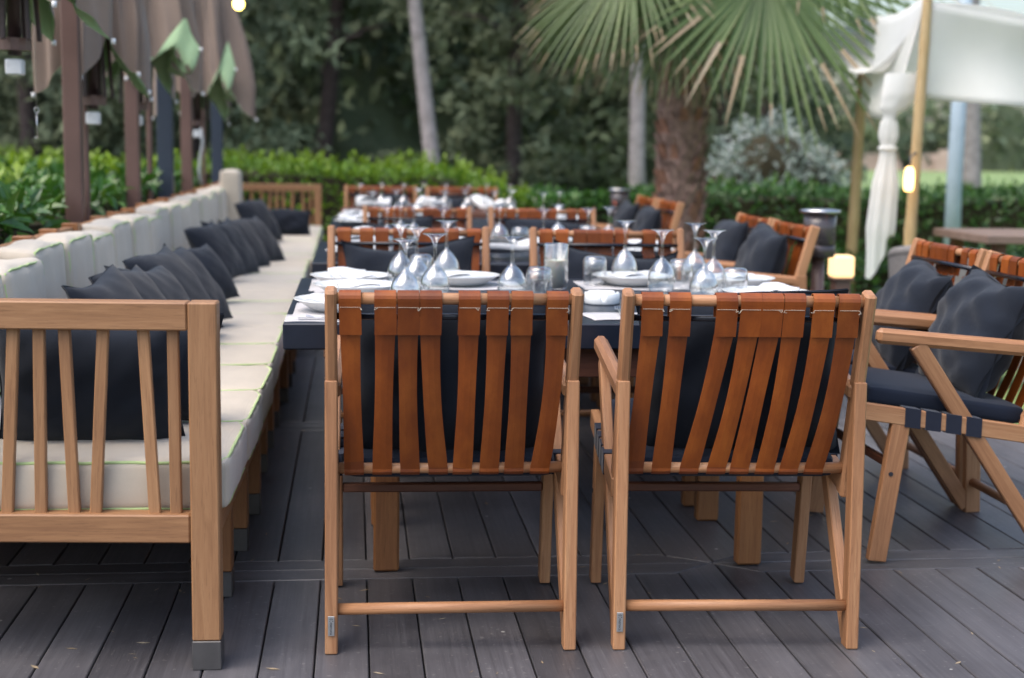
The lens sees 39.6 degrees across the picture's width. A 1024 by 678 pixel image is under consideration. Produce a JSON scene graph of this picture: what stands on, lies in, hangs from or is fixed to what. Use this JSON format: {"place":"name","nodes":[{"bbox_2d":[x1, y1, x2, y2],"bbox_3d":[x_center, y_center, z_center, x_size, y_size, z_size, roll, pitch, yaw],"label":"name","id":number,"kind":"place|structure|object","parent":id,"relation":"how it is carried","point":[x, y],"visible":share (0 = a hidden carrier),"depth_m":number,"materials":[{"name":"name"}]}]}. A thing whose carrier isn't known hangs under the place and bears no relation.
{"place":"outdoors","nodes":[
{"label":"outdoors","id":0,"kind":"place"},
{"bbox_2d":[0,350,1023,677],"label":"deck","id":1,"kind":"structure","parent":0,"point":[942,586],"depth_m":4.06,"materials":[{"name":"wood"}]},
{"bbox_2d":[0,0,115,75],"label":"folded parasol","id":2,"kind":"object","parent":1,"relation":"on","point":[96,15],"visible":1,"depth_m":5.90,"materials":[{"name":"fabric"}]},
{"bbox_2d":[31,0,152,222],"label":"folded parasol","id":3,"kind":"object","parent":1,"relation":"on","point":[79,53],"visible":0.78,"depth_m":7.16,"materials":[{"name":"brown paint"}]},
{"bbox_2d":[0,257,272,669],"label":"garden bench","id":4,"kind":"object","parent":1,"relation":"on","point":[198,485],"visible":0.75,"depth_m":3.36,"materials":[{"name":"brown wood"}]},
{"bbox_2d":[0,329,184,440],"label":"scatter pillow","id":5,"kind":"object","parent":4,"relation":"on","point":[124,418],"visible":0.46,"depth_m":3.50,"materials":[{"name":"grey fabric"}]},
{"bbox_2d":[61,264,143,299],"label":"scatter pillow","id":6,"kind":"object","parent":4,"relation":"on","point":[113,282],"visible":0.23,"depth_m":4.51,"materials":[{"name":"grey fabric"}]},
{"bbox_2d":[88,264,166,299],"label":"scatter pillow","id":7,"kind":"object","parent":4,"relation":"on","point":[143,283],"visible":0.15,"depth_m":4.79,"materials":[{"name":"grey fabric"}]},
{"bbox_2d":[179,313,223,420],"bbox_3d":[-0.985,0.086,3.799,0.420,0.321,0.167,-2,24,-18],"label":"scatter pillow","id":8,"kind":"object","parent":4,"relation":"on","point":[184,384],"visible":0.02,"depth_m":3.77,"materials":[{"name":"grey fabric"}]},
{"bbox_2d":[0,223,285,472],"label":"garden bench","id":9,"kind":"object","parent":1,"relation":"on","point":[70,254],"visible":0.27,"depth_m":5.43,"materials":[{"name":"fabric"}]},
{"bbox_2d":[104,265,190,300],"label":"scatter pillow","id":10,"kind":"object","parent":9,"relation":"on","point":[168,284],"visible":0.23,"depth_m":5.08,"materials":[{"name":"grey fabric"}]},
{"bbox_2d":[122,243,223,327],"bbox_3d":[-1.270,-0.164,5.360,0.155,0.402,0.380,-32,7,16],"label":"scatter pillow","id":11,"kind":"object","parent":9,"relation":"on","point":[175,265],"visible":0.36,"depth_m":5.32,"materials":[{"name":"grey fabric"}]},
{"bbox_2d":[173,247,233,319],"bbox_3d":[-1.295,-0.204,5.758,0.146,0.364,0.350,-34,4,13],"label":"scatter pillow","id":12,"kind":"object","parent":9,"relation":"on","point":[212,288],"visible":0.29,"depth_m":5.77,"materials":[{"name":"grey fabric"}]},
{"bbox_2d":[106,0,203,207],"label":"folded parasol","id":13,"kind":"object","parent":1,"relation":"on","point":[176,49],"visible":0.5,"depth_m":9.02,"materials":[{"name":"fabric"}]},
{"bbox_2d":[81,208,299,402],"bbox_3d":[-1.548,-0.171,7.102,0.980,0.903,1.511,0,8,-6],"label":"garden bench","id":14,"kind":"object","parent":1,"relation":"on","point":[132,231],"visible":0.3,"depth_m":6.93,"materials":[{"name":"beige fabric"}]},
{"bbox_2d":[187,243,239,299],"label":"scatter pillow","id":15,"kind":"object","parent":14,"relation":"on","point":[205,254],"visible":0.28,"depth_m":6.62,"materials":[{"name":"grey fabric"}]},
{"bbox_2d":[184,220,246,278],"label":"scatter pillow","id":16,"kind":"object","parent":14,"relation":"on","point":[212,235],"visible":0.62,"depth_m":7.61,"materials":[{"name":"grey fabric"}]},
{"bbox_2d":[144,0,257,191],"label":"folded parasol","id":17,"kind":"object","parent":1,"relation":"on","point":[228,78],"visible":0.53,"depth_m":11.92,"materials":[{"name":"fabric"}]},
{"bbox_2d":[133,198,309,356],"bbox_3d":[-1.725,-0.373,8.590,0.980,0.903,1.511,0,8,-6],"label":"garden bench","id":18,"kind":"object","parent":1,"relation":"on","point":[176,219],"visible":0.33,"depth_m":8.37,"materials":[{"name":"beige fabric"}]},
{"bbox_2d":[200,217,259,273],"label":"scatter pillow","id":19,"kind":"object","parent":18,"relation":"on","point":[234,234],"visible":0.41,"depth_m":8.16,"materials":[{"name":"grey fabric"}]},
{"bbox_2d":[217,219,270,266],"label":"scatter pillow","id":20,"kind":"object","parent":18,"relation":"on","point":[249,233],"visible":0.38,"depth_m":8.64,"materials":[{"name":"grey fabric"}]},
{"bbox_2d":[232,215,285,261],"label":"scatter pillow","id":21,"kind":"object","parent":18,"relation":"on","point":[272,247],"visible":0.41,"depth_m":9.10,"materials":[{"name":"grey fabric"}]},
{"bbox_2d":[169,190,316,277],"bbox_3d":[-1.879,-0.575,10.081,0.980,0.903,1.511,0,8,-6],"label":"garden bench","id":22,"kind":"object","parent":1,"relation":"on","point":[203,208],"visible":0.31,"depth_m":9.86,"materials":[{"name":"beige fabric"}]},
{"bbox_2d":[234,198,282,240],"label":"scatter pillow","id":23,"kind":"object","parent":22,"relation":"on","point":[250,209],"visible":0.57,"depth_m":10.78,"materials":[{"name":"grey fabric"}]},
{"bbox_2d":[194,185,319,247],"bbox_3d":[-2.056,-0.777,11.569,0.980,0.903,1.511,0,8,-6],"label":"garden bench","id":24,"kind":"object","parent":1,"relation":"on","point":[219,194],"visible":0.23,"depth_m":11.27,"materials":[{"name":"beige fabric"}]},
{"bbox_2d":[220,169,242,220],"bbox_3d":[-2.345,-1.144,11.868,0.180,0.546,0.318,0,8,-6],"label":"upright cushion","id":25,"kind":"object","parent":24,"relation":"on","point":[231,182],"visible":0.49,"depth_m":11.71,"materials":[{"name":"beige fabric"}]},
{"bbox_2d":[269,209,311,234],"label":"scatter pillow","id":26,"kind":"object","parent":24,"relation":"on","point":[292,222],"visible":0.61,"depth_m":11.83,"materials":[{"name":"grey fabric"}]},
{"bbox_2d":[208,182,322,241],"bbox_3d":[-2.202,-0.924,12.642,1.022,0.903,1.572,0,8,-6],"label":"garden bench","id":27,"kind":"object","parent":1,"relation":"on","point":[302,188],"visible":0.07,"depth_m":13.34,"materials":[{"name":"brown wood"}]},
{"bbox_2d":[344,185,416,207],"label":"strap armchair","id":28,"kind":"object","parent":1,"relation":"on","point":[386,189],"visible":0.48,"depth_m":12.24,"materials":[{"name":"brown wood"}]},
{"bbox_2d":[324,225,489,417],"bbox_3d":[-0.411,0.015,5.796,0.696,0.918,0.670,0,8,-6],"label":"strap armchair","id":29,"kind":"object","parent":1,"relation":"on","point":[368,234],"visible":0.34,"depth_m":6.02,"materials":[{"name":"brown wood"}]},
{"bbox_2d":[341,235,474,277],"bbox_3d":[-0.422,-0.212,5.900,0.560,0.428,0.167,-2,-6,-7],"label":"scatter pillow","id":30,"kind":"object","parent":29,"relation":"on","point":[376,260],"visible":0.3,"depth_m":5.86,"materials":[{"name":"grey fabric"}]},
{"bbox_2d":[363,205,471,228],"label":"strap armchair","id":31,"kind":"object","parent":1,"relation":"on","point":[410,212],"visible":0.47,"depth_m":8.11,"materials":[{"name":"brown wood"}]},
{"bbox_2d":[362,215,432,241],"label":"scatter pillow","id":32,"kind":"object","parent":31,"relation":"on","point":[424,221],"visible":0.09,"depth_m":7.96,"materials":[{"name":"grey fabric"}]},
{"bbox_2d":[324,286,583,654],"bbox_3d":[-0.173,0.288,3.790,0.633,0.918,0.670,0,8,-5],"label":"strap armchair","id":33,"kind":"object","parent":1,"relation":"on","point":[551,457],"visible":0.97,"depth_m":3.51,"materials":[{"name":"brown wood"}]},
{"bbox_2d":[342,304,545,460],"bbox_3d":[-0.161,0.106,3.617,0.535,0.453,0.167,1,21,-6],"label":"scatter pillow","id":34,"kind":"object","parent":33,"relation":"on","point":[449,345],"visible":0.27,"depth_m":3.56,"materials":[{"name":"grey fabric"}]},
{"bbox_2d":[426,186,497,206],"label":"strap armchair","id":35,"kind":"object","parent":1,"relation":"on","point":[456,192],"visible":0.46,"depth_m":12.32,"materials":[{"name":"brown wood"}]},
{"bbox_2d":[436,193,489,208],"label":"scatter pillow","id":36,"kind":"object","parent":35,"relation":"on","point":[456,202],"visible":0.16,"depth_m":12.15,"materials":[{"name":"grey fabric"}]},
{"bbox_2d":[317,241,613,400],"bbox_3d":[-0.125,-0.097,7.278,1.720,0.747,0.700,0,8,-6],"label":"dining table","id":37,"kind":"object","parent":1,"relation":"on","point":[322,245],"visible":0.07,"depth_m":7.10,"materials":[{"name":"brown wood"}]},
{"bbox_2d":[294,278,714,506],"bbox_3d":[0.085,0.184,5.207,1.720,0.747,0.700,0,8,-6],"label":"dining table","id":38,"kind":"object","parent":1,"relation":"on","point":[536,286],"visible":0.07,"depth_m":5.09,"materials":[{"name":"brown wood"}]},
{"bbox_2d":[309,279,397,290],"bbox_3d":[-0.570,-0.194,5.129,0.310,0.004,0.420,0,8,-6],"label":"placemat","id":39,"kind":"object","parent":38,"relation":"on","point":[313,287],"visible":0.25,"depth_m":5.05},
{"bbox_2d":[310,271,391,280],"bbox_3d":[-0.580,-0.215,5.125,0.295,0.036,0.295,-4,9,-31],"label":"deep plate","id":40,"kind":"object","parent":39,"relation":"on","point":[324,275],"visible":0.34,"depth_m":5.13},
{"bbox_2d":[328,267,376,277],"bbox_3d":[-0.575,-0.233,5.123,0.139,0.040,0.210,-2,8,-19],"label":"napkin","id":41,"kind":"object","parent":40,"relation":"on","point":[341,272],"visible":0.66,"depth_m":5.16,"materials":[{"name":"white fabric"}]},
{"bbox_2d":[314,289,403,293],"bbox_3d":[-0.513,-0.148,4.796,0.310,0.004,0.420,0,8,-6],"label":"placemat","id":42,"kind":"object","parent":38,"relation":"on","point":[319,291],"visible":0.09,"depth_m":4.91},
{"bbox_2d":[313,279,400,291],"bbox_3d":[-0.522,-0.170,4.792,0.295,0.036,0.295,5,9,26],"label":"deep plate","id":43,"kind":"object","parent":42,"relation":"on","point":[384,284],"visible":0.38,"depth_m":4.79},
{"bbox_2d":[404,281,524,289],"bbox_3d":[-0.178,-0.195,5.182,0.420,0.004,0.310,0,8,-6],"label":"placemat","id":44,"kind":"object","parent":38,"relation":"on","point":[504,285],"visible":0.73,"depth_m":5.13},
{"bbox_2d":[420,271,499,285],"bbox_3d":[-0.190,-0.219,5.198,0.295,0.036,0.295,1,8,2],"label":"deep plate","id":45,"kind":"object","parent":44,"relation":"on","point":[478,281],"visible":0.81,"depth_m":5.11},
{"bbox_2d":[428,269,494,281],"bbox_3d":[-0.186,-0.235,5.196,0.210,0.042,0.139,-4,9,-31],"label":"napkin","id":46,"kind":"object","parent":45,"relation":"on","point":[454,273],"visible":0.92,"depth_m":5.15,"materials":[{"name":"white fabric"}]},
{"bbox_2d":[543,243,568,289],"bbox_3d":[0.158,-0.262,5.119,0.090,0.162,0.090,0,8,-6],"label":"candle glass","id":47,"kind":"object","parent":38,"relation":"on","point":[559,273],"visible":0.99,"depth_m":5.09,"materials":[{"name":"clear glass"}]},
{"bbox_2d":[572,281,696,289],"bbox_3d":[0.456,-0.198,5.273,0.420,0.004,0.310,0,8,-6],"label":"placemat","id":48,"kind":"object","parent":38,"relation":"on","point":[600,285],"visible":0.66,"depth_m":5.21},
{"bbox_2d":[592,271,670,286],"bbox_3d":[0.444,-0.222,5.288,0.295,0.036,0.295,6,9,34],"label":"deep plate","id":49,"kind":"object","parent":48,"relation":"on","point":[630,282],"visible":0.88,"depth_m":5.20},
{"bbox_2d":[683,283,723,291],"bbox_3d":[0.836,-0.188,5.245,0.420,0.004,0.310,0,8,-6],"label":"placemat","id":50,"kind":"object","parent":38,"relation":"on","point":[706,287],"visible":0.29,"depth_m":5.19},
{"bbox_2d":[695,273,774,287],"bbox_3d":[0.824,-0.212,5.261,0.295,0.036,0.295,-2,8,-23],"label":"deep plate","id":51,"kind":"object","parent":50,"relation":"on","point":[713,283],"visible":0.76,"depth_m":5.17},
{"bbox_2d":[312,251,703,407],"bbox_3d":[-0.047,-0.003,6.584,1.720,0.747,0.700,0,8,-6],"label":"dining table","id":52,"kind":"object","parent":1,"relation":"on","point":[499,263],"visible":0.11,"depth_m":6.28,"materials":[{"name":"brown wood"}]},
{"bbox_2d":[480,237,538,252],"bbox_3d":[0.007,-0.439,6.459,0.336,0.101,0.181,0,8,-6],"label":"napkin","id":53,"kind":"object","parent":52,"relation":"on","point":[520,246],"visible":0.59,"depth_m":6.39,"materials":[{"name":"white fabric"}]},
{"bbox_2d":[488,206,595,242],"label":"strap armchair","id":54,"kind":"object","parent":1,"relation":"on","point":[552,214],"visible":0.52,"depth_m":8.19,"materials":[{"name":"brown wood"}]},
{"bbox_2d":[503,217,589,241],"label":"scatter pillow","id":55,"kind":"object","parent":54,"relation":"on","point":[511,223],"visible":0.16,"depth_m":8.04,"materials":[{"name":"grey fabric"}]},
{"bbox_2d":[283,298,855,570],"bbox_3d":[0.164,0.280,4.503,1.720,0.747,0.700,0,8,-6],"label":"dining table","id":56,"kind":"object","parent":1,"relation":"on","point":[385,505],"visible":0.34,"depth_m":4.19,"materials":[{"name":"brown wood"}]},
{"bbox_2d":[584,290,619,305],"bbox_3d":[0.294,-0.135,4.644,0.116,0.040,0.116,0,8,-6],"label":"ashtray","id":57,"kind":"object","parent":56,"relation":"on","point":[602,297],"visible":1,"depth_m":4.60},
{"bbox_2d":[529,227,684,416],"bbox_3d":[0.437,0.015,5.895,0.684,0.918,0.670,0,8,-6],"label":"strap armchair","id":58,"kind":"object","parent":1,"relation":"on","point":[601,241],"visible":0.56,"depth_m":6.13,"materials":[{"name":"brown wood"}]},
{"bbox_2d":[553,238,678,279],"bbox_3d":[0.424,-0.188,6.000,0.540,0.429,0.169,5,-7,-6],"label":"scatter pillow","id":59,"kind":"object","parent":58,"relation":"on","point":[576,257],"visible":0.27,"depth_m":5.97,"materials":[{"name":"grey fabric"}]},
{"bbox_2d":[608,188,631,216],"bbox_3d":[0.859,-0.733,11.469,0.194,0.967,0.194,0,8,-6],"label":"post lantern","id":60,"kind":"object","parent":1,"relation":"on","point":[619,197],"visible":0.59,"depth_m":11.35,"materials":[{"name":"grey paint"}]},
{"bbox_2d":[587,195,658,229],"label":"strap armchair","id":61,"kind":"object","parent":1,"relation":"on","point":[645,201],"visible":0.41,"depth_m":10.46,"materials":[{"name":"brown wood"}]},
{"bbox_2d":[611,199,639,229],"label":"scatter pillow","id":62,"kind":"object","parent":61,"relation":"on","point":[627,210],"visible":0.44,"depth_m":10.27,"materials":[{"name":"grey fabric"}]},
{"bbox_2d":[598,198,684,249],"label":"strap armchair","id":63,"kind":"object","parent":1,"relation":"on","point":[675,209],"visible":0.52,"depth_m":9.61,"materials":[{"name":"brown wood"}]},
{"bbox_2d":[628,205,661,242],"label":"scatter pillow","id":64,"kind":"object","parent":63,"relation":"on","point":[648,218],"visible":0.34,"depth_m":9.54,"materials":[{"name":"grey fabric"}]},
{"bbox_2d":[671,212,773,262],"bbox_3d":[0.992,-0.208,7.615,0.670,0.918,0.633,0,8,-6],"label":"strap armchair","id":65,"kind":"object","parent":1,"relation":"on","point":[754,221],"visible":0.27,"depth_m":7.63,"materials":[{"name":"brown wood"}]},
{"bbox_2d":[701,219,748,261],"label":"scatter pillow","id":66,"kind":"object","parent":65,"relation":"on","point":[731,239],"visible":0.41,"depth_m":7.43,"materials":[{"name":"grey fabric"}]},
{"bbox_2d":[589,288,876,649],"bbox_3d":[0.558,0.292,3.841,0.633,0.918,0.670,0,8,-3],"label":"strap armchair","id":67,"kind":"object","parent":1,"relation":"on","point":[619,428],"visible":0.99,"depth_m":3.57,"materials":[{"name":"brown wood"}]},
{"bbox_2d":[636,288,848,453],"bbox_3d":[0.589,0.099,3.677,0.545,0.462,0.183,-3,21,-2],"label":"scatter pillow","id":68,"kind":"object","parent":67,"relation":"on","point":[698,348],"visible":0.3,"depth_m":3.61,"materials":[{"name":"grey fabric"}]},
{"bbox_2d":[690,219,819,289],"bbox_3d":[1.058,-0.114,6.925,0.670,0.918,0.633,0,8,-6],"label":"strap armchair","id":69,"kind":"object","parent":1,"relation":"on","point":[805,237],"visible":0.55,"depth_m":6.70,"materials":[{"name":"brown wood"}]},
{"bbox_2d":[733,221,787,274],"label":"scatter pillow","id":70,"kind":"object","parent":69,"relation":"on","point":[763,248],"visible":0.54,"depth_m":6.75,"materials":[{"name":"grey fabric"}]},
{"bbox_2d":[799,208,840,289],"bbox_3d":[1.496,-0.141,7.000,0.200,1.002,0.200,0,8,-6],"label":"post lantern","id":71,"kind":"object","parent":1,"relation":"on","point":[824,219],"visible":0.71,"depth_m":6.89,"materials":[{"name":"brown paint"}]},
{"bbox_2d":[827,255,854,293],"bbox_3d":[1.733,-0.092,7.541,0.112,0.705,0.112,0,8,-6],"label":"lit bollard","id":72,"kind":"object","parent":1,"relation":"on","point":[840,271],"visible":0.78,"depth_m":7.46,"materials":[{"name":"yellow paint"}]},
{"bbox_2d":[844,238,987,504],"bbox_3d":[1.303,0.101,5.316,0.704,0.927,0.633,0,8,-6],"label":"strap armchair","id":73,"kind":"object","parent":1,"relation":"on","point":[946,259],"visible":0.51,"depth_m":5.24,"materials":[{"name":"brown wood"}]},
{"bbox_2d":[871,256,953,371],"bbox_3d":[1.459,-0.091,5.247,0.225,0.408,0.490,27,10,-4],"label":"scatter pillow","id":74,"kind":"object","parent":73,"relation":"on","point":[917,285],"visible":0.47,"depth_m":5.09,"materials":[{"name":"grey fabric"}]},
{"bbox_2d":[810,250,1023,561],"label":"strap armchair","id":75,"kind":"object","parent":1,"relation":"on","point":[917,406],"visible":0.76,"depth_m":4.36,"materials":[{"name":"brown wood"}]},
{"bbox_2d":[915,265,1023,398],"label":"scatter pillow","id":76,"kind":"object","parent":75,"relation":"on","point":[977,301],"visible":0.76,"depth_m":4.47,"materials":[{"name":"grey fabric"}]},
{"bbox_2d":[801,0,1023,124],"label":"sky","id":77,"kind":"structure","parent":0,"point":[1012,5],"materials":[{"name":"white"}]},
{"bbox_2d":[835,170,1023,198],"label":"lawn","id":78,"kind":"structure","parent":0,"point":[928,177],"depth_m":86.94,"materials":[{"name":"plant"}]},
{"bbox_2d":[553,0,820,186],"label":"evergreen tree","id":79,"kind":"object","parent":78,"relation":"on","point":[720,128],"visible":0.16,"depth_m":24.93,"materials":[{"name":"green plant"}]},
{"bbox_2d":[705,105,850,197],"bbox_3d":[3.200,-1.991,18.261,2.680,2.096,1.848,0,8,-6],"label":"flowering shrub","id":80,"kind":"object","parent":78,"relation":"on","point":[759,159],"visible":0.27,"depth_m":18.05,"materials":[{"name":"plant"}]},
{"bbox_2d":[705,0,890,186],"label":"evergreen tree","id":81,"kind":"object","parent":78,"relation":"on","point":[830,141],"visible":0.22,"depth_m":29.99,"materials":[{"name":"green plant"}]},
{"bbox_2d":[809,147,947,171],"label":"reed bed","id":82,"kind":"object","parent":78,"relation":"on","point":[939,160],"visible":0.11,"depth_m":120.93,"materials":[{"name":"plant"}]},
{"bbox_2d":[840,0,981,198],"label":"pine tree","id":83,"kind":"object","parent":78,"relation":"on","point":[972,160],"visible":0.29,"depth_m":24.70,"materials":[{"name":"brown plant"}]},
{"bbox_2d":[986,370,1023,423],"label":"grass","id":84,"kind":"structure","parent":0,"point":[1000,382],"depth_m":7.88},
{"bbox_2d":[624,170,1023,265],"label":"boxy hedge","id":85,"kind":"object","parent":84,"relation":"on","point":[982,209],"visible":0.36,"depth_m":14.97,"materials":[{"name":"green plant"}]},
{"bbox_2d":[695,240,1023,294],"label":"hedge","id":86,"kind":"object","parent":84,"relation":"on","point":[875,283],"visible":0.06,"depth_m":11.37,"materials":[{"name":"green plant"}]},
{"bbox_2d":[821,0,1023,293],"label":"bamboo canopy","id":87,"kind":"object","parent":84,"relation":"on","point":[961,52],"visible":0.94,"depth_m":9.09,"materials":[{"name":"white fabric"}]},
{"bbox_2d":[887,245,1013,365],"bbox_3d":[2.495,-0.148,8.039,0.793,0.790,0.695,6,9,36],"label":"armchair","id":88,"kind":"object","parent":84,"relation":"on","point":[897,257],"visible":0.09,"depth_m":7.92,"materials":[{"name":"fabric"}]},
{"bbox_2d":[933,228,1023,254],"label":"side table","id":89,"kind":"object","parent":84,"relation":"on","point":[998,239],"visible":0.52,"depth_m":8.68,"materials":[{"name":"brown wood"}]},
{"bbox_3d":[0.861,-0.122,4.749,0.310,0.004,0.420,0,8,-6],"label":"placemat","id":90,"kind":"object","parent":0,"visible":0},
{"bbox_2d":[721,286,804,292],"bbox_3d":[0.849,-0.145,4.765,0.295,0.036,0.295,2,8,10],"label":"deep plate","id":91,"kind":"object","parent":90,"relation":"on","point":[730,289],"visible":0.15,"depth_m":4.85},
{"bbox_2d":[733,282,799,292],"bbox_3d":[0.853,-0.163,4.763,0.139,0.040,0.210,7,10,40],"label":"napkin","id":92,"kind":"object","parent":91,"relation":"on","point":[771,286],"visible":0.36,"depth_m":4.80,"materials":[{"name":"white fabric"}]},
{"label":"ground","id":93,"kind":"structure","parent":0,"visible":0},
{"bbox_2d":[0,7,153,161],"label":"evergreen tree","id":94,"kind":"object","parent":93,"relation":"on","point":[23,113],"visible":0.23,"depth_m":22.93,"materials":[{"name":"green plant"}]},
{"bbox_2d":[0,151,197,244],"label":"laurel hedge","id":95,"kind":"object","parent":93,"relation":"on","point":[32,197],"visible":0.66,"depth_m":7.96,"materials":[{"name":"green plant"}]},
{"bbox_2d":[156,73,174,197],"bbox_3d":[-2.537,-1.835,10.383,0.160,3.600,0.160,0,8,-6],"label":"square post","id":96,"kind":"object","parent":93,"relation":"on","point":[165,131],"visible":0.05,"depth_m":10.38,"materials":[{"name":"blue paint"}]},
{"bbox_2d":[211,101,223,182],"bbox_3d":[-2.943,-2.350,14.177,0.160,3.600,0.160,0,8,-6],"label":"square post","id":97,"kind":"object","parent":93,"relation":"on","point":[217,164],"visible":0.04,"depth_m":14.18,"materials":[{"name":"grey paint"}]},
{"bbox_2d":[112,0,352,171],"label":"evergreen tree","id":98,"kind":"object","parent":93,"relation":"on","point":[278,137],"visible":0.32,"depth_m":25.69,"materials":[{"name":"green plant"}]},
{"bbox_2d":[0,143,539,240],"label":"boxy hedge","id":99,"kind":"object","parent":93,"relation":"on","point":[332,189],"visible":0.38,"depth_m":14.64,"materials":[{"name":"green plant"}]},
{"bbox_2d":[245,0,466,175],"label":"pine tree","id":100,"kind":"object","parent":93,"relation":"on","point":[336,9],"visible":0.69,"depth_m":27.28,"materials":[{"name":"brown plant"}]},
{"bbox_2d":[407,0,441,175],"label":"pine tree","id":101,"kind":"object","parent":93,"relation":"on","point":[425,103],"visible":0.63,"depth_m":21.67,"materials":[{"name":"grey plant"}]},
{"bbox_2d":[357,0,655,200],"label":"evergreen tree","id":102,"kind":"object","parent":93,"relation":"on","point":[514,165],"visible":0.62,"depth_m":25.69,"materials":[{"name":"green plant"}]},
{"bbox_2d":[0,0,1023,193],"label":"woodland","id":103,"kind":"object","parent":93,"relation":"on","point":[377,109],"visible":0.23,"depth_m":32.77,"materials":[{"name":"plant"}]},
{"bbox_2d":[524,183,652,224],"bbox_3d":[0.884,-1.012,14.261,1.476,1.089,1.148,0,8,-6],"label":"hedge","id":104,"kind":"object","parent":93,"relation":"on","point":[588,199],"visible":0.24,"depth_m":13.78,"materials":[{"name":"green plant"}]},
{"bbox_2d":[628,27,645,186],"bbox_3d":[1.712,-6.886,21.780,6.884,10.720,6.302,0,8,-6],"label":"pine tree","id":105,"kind":"object","parent":93,"relation":"on","point":[636,172],"visible":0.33,"depth_m":22.07,"materials":[{"name":"grey plant"}]},
{"bbox_2d":[510,0,993,252],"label":"fan palm","id":106,"kind":"object","parent":93,"relation":"on","point":[683,40],"visible":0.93,"depth_m":10.94,"materials":[{"name":"green plant"}]},
{"bbox_2d":[944,0,971,244],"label":"pale pole","id":107,"kind":"object","parent":93,"relation":"on","point":[953,202],"visible":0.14,"depth_m":14.37,"materials":[{"name":"metal"}]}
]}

